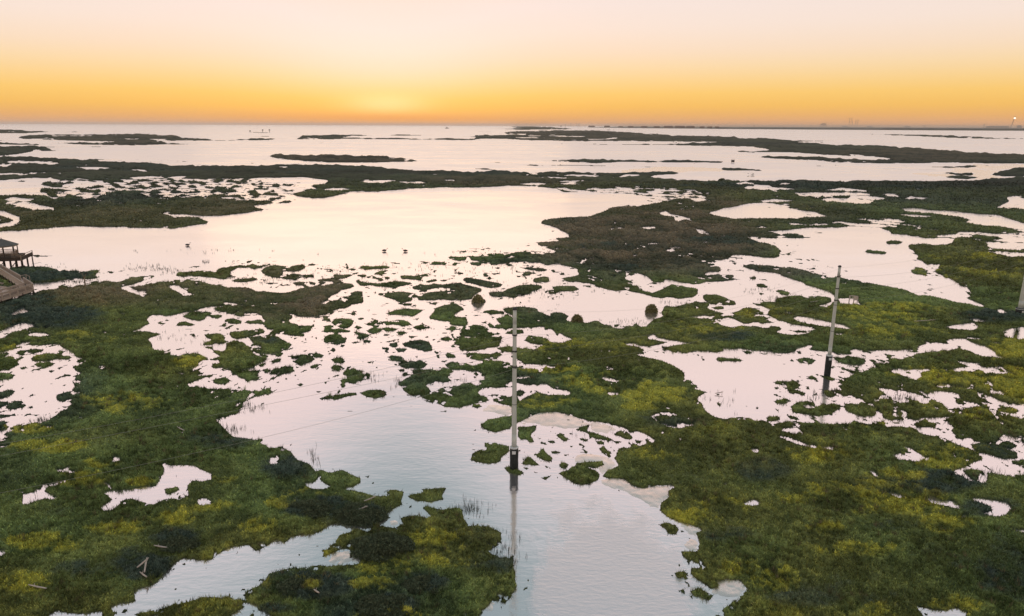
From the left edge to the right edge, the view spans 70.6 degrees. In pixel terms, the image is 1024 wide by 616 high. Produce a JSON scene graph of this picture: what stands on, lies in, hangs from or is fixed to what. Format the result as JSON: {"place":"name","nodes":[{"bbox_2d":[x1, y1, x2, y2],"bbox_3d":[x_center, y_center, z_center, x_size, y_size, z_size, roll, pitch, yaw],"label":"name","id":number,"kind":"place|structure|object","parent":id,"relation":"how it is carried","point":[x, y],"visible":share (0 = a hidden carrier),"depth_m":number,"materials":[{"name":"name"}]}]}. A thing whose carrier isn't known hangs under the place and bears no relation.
{"place":"outdoors","nodes":[
{"label":"outdoors","id":0,"kind":"place"},
{"bbox_2d":[0,124,1023,615],"bbox_3d":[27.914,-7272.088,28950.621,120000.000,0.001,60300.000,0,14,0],"label":"water","id":1,"kind":"structure","parent":0,"point":[596,548],"depth_m":122.70,"materials":[{"name":"white liquid"}]},
{"bbox_2d":[0,238,33,267],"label":"pavilion","id":2,"kind":"structure","parent":1,"relation":"in","point":[16,256],"depth_m":159.48,"materials":[{"name":"wood"}]},
{"bbox_2d":[29,194,1000,577],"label":"reeds","id":3,"kind":"object","parent":1,"relation":"in","point":[477,384],"visible":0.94,"depth_m":82.87,"materials":[{"name":"green plant"}]},
{"bbox_2d":[848,295,857,301],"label":"hunting blind","id":4,"kind":"object","parent":1,"relation":"on","point":[855,298],"visible":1,"depth_m":131.72,"materials":[{"name":"wood"}]},
{"bbox_2d":[0,126,1023,615],"bbox_3d":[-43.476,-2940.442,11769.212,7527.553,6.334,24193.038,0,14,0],"label":"marsh ground","id":5,"kind":"structure","parent":0,"point":[118,170],"depth_m":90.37,"materials":[{"name":"green plant"}]},
{"bbox_2d":[0,264,34,302],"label":"boardwalk","id":6,"kind":"structure","parent":5,"relation":"on","point":[21,287],"depth_m":134.16,"materials":[{"name":"wood"}]},
{"bbox_2d":[28,584,46,588],"bbox_3d":[-32.355,18.965,49.345,1.312,0.297,0.167,3,14,10],"label":"driftwood","id":7,"kind":"object","parent":5,"relation":"on","point":[34,585],"visible":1,"depth_m":49.29,"materials":[{"name":"grey wood"}]},
{"bbox_2d":[159,535,201,553],"bbox_3d":[-25.174,17.872,54.797,3.458,0.811,2.529,5,15,20],"label":"bush","id":8,"kind":"object","parent":5,"relation":"on","point":[179,539],"visible":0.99,"depth_m":54.51,"materials":[{"name":"green plant"}]},
{"bbox_2d":[276,574,322,600],"bbox_3d":[-14.284,19.130,49.571,3.794,1.016,3.639,-10,17,-34],"label":"bush","id":9,"kind":"object","parent":5,"relation":"on","point":[284,586],"visible":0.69,"depth_m":49.51,"materials":[{"name":"green plant"}]},
{"bbox_2d":[291,499,333,519],"bbox_3d":[-16.402,16.539,59.704,4.493,1.068,3.553,0,14,0],"label":"bush","id":10,"kind":"object","parent":5,"relation":"on","point":[316,504],"visible":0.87,"depth_m":59.40,"materials":[{"name":"green plant"}]},
{"bbox_2d":[331,501,389,527],"bbox_3d":[-12.474,16.747,59.079,5.178,1.000,3.488,3,14,12],"label":"bush","id":11,"kind":"object","parent":5,"relation":"on","point":[376,514],"visible":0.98,"depth_m":58.52,"materials":[{"name":"green plant"}]},
{"bbox_2d":[349,530,415,561],"bbox_3d":[-9.774,17.777,54.417,5.172,1.307,3.830,0,14,0],"label":"bush","id":12,"kind":"object","parent":5,"relation":"on","point":[396,541],"visible":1,"depth_m":53.99,"materials":[{"name":"green plant"}]},
{"bbox_2d":[354,593,419,615],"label":"bush","id":13,"kind":"object","parent":5,"relation":"on","point":[371,606],"visible":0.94,"depth_m":47.33,"materials":[{"name":"green plant"}]},
{"bbox_2d":[471,294,484,302],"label":"bush","id":14,"kind":"object","parent":5,"relation":"on","point":[477,298],"visible":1,"depth_m":130.26,"materials":[{"name":"green plant"}]},
{"bbox_2d":[510,307,518,469],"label":"utility pole","id":15,"kind":"object","parent":5,"relation":"on","point":[514,447],"visible":0.95,"depth_m":65.50,"materials":[{"name":"metal"}]},
{"bbox_2d":[532,241,997,311],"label":"power line","id":16,"kind":"object","parent":15,"relation":"attached to","point":[748,294],"visible":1,"depth_m":81.73,"materials":[{"name":"metal"}]},
{"bbox_2d":[570,314,583,322],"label":"bush","id":17,"kind":"object","parent":5,"relation":"on","point":[578,318],"visible":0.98,"depth_m":117.31,"materials":[{"name":"green plant"}]},
{"bbox_2d":[644,304,658,312],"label":"bush","id":18,"kind":"object","parent":5,"relation":"on","point":[654,309],"visible":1,"depth_m":123.75,"materials":[{"name":"green plant"}]},
{"bbox_2d":[824,265,841,376],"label":"utility pole","id":19,"kind":"object","parent":5,"relation":"on","point":[828,364],"visible":0.96,"depth_m":91.31,"materials":[{"name":"metal"}]},
{"bbox_2d":[1015,278,1023,312],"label":"utility pole","id":20,"kind":"object","parent":5,"relation":"on","point":[1020,308],"visible":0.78,"depth_m":121.66,"materials":[{"name":"metal"}]},
{"bbox_2d":[2,267,1009,492],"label":"power line","id":21,"kind":"object","parent":20,"relation":"attached to","point":[407,400],"visible":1,"depth_m":57.87,"materials":[{"name":"metal"}]},
{"bbox_2d":[2,256,1014,455],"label":"power line","id":22,"kind":"object","parent":20,"relation":"attached to","point":[432,370],"visible":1,"depth_m":58.27,"materials":[{"name":"metal"}]},
{"bbox_2d":[2,246,1019,443],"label":"power line","id":23,"kind":"object","parent":20,"relation":"attached to","point":[435,356],"visible":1,"depth_m":58.47,"materials":[{"name":"metal"}]},
{"bbox_2d":[0,0,1023,127],"label":"sky","id":24,"kind":"structure","parent":0,"point":[721,63],"materials":[{"name":"orange"}]},
{"bbox_2d":[329,164,1023,610],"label":"mud flat","id":25,"kind":"structure","parent":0,"point":[653,496],"depth_m":69.67,"materials":[{"name":"brown soil"}]},
{"bbox_2d":[594,126,1023,130],"bbox_3d":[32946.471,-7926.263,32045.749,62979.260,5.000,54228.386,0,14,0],"label":"mainland","id":26,"kind":"structure","parent":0,"point":[696,127],"depth_m":17189.00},
{"bbox_2d":[724,128,1023,129],"bbox_3d":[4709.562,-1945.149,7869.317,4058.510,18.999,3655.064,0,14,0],"label":"shore scrub","id":27,"kind":"object","parent":26,"relation":"on","point":[887,128],"visible":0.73,"depth_m":7726.85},
{"bbox_2d":[986,126,1008,127],"bbox_3d":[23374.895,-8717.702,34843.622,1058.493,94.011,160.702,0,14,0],"label":"harbour shed","id":28,"kind":"structure","parent":26,"relation":"on","point":[997,126],"depth_m":34771.69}
]}

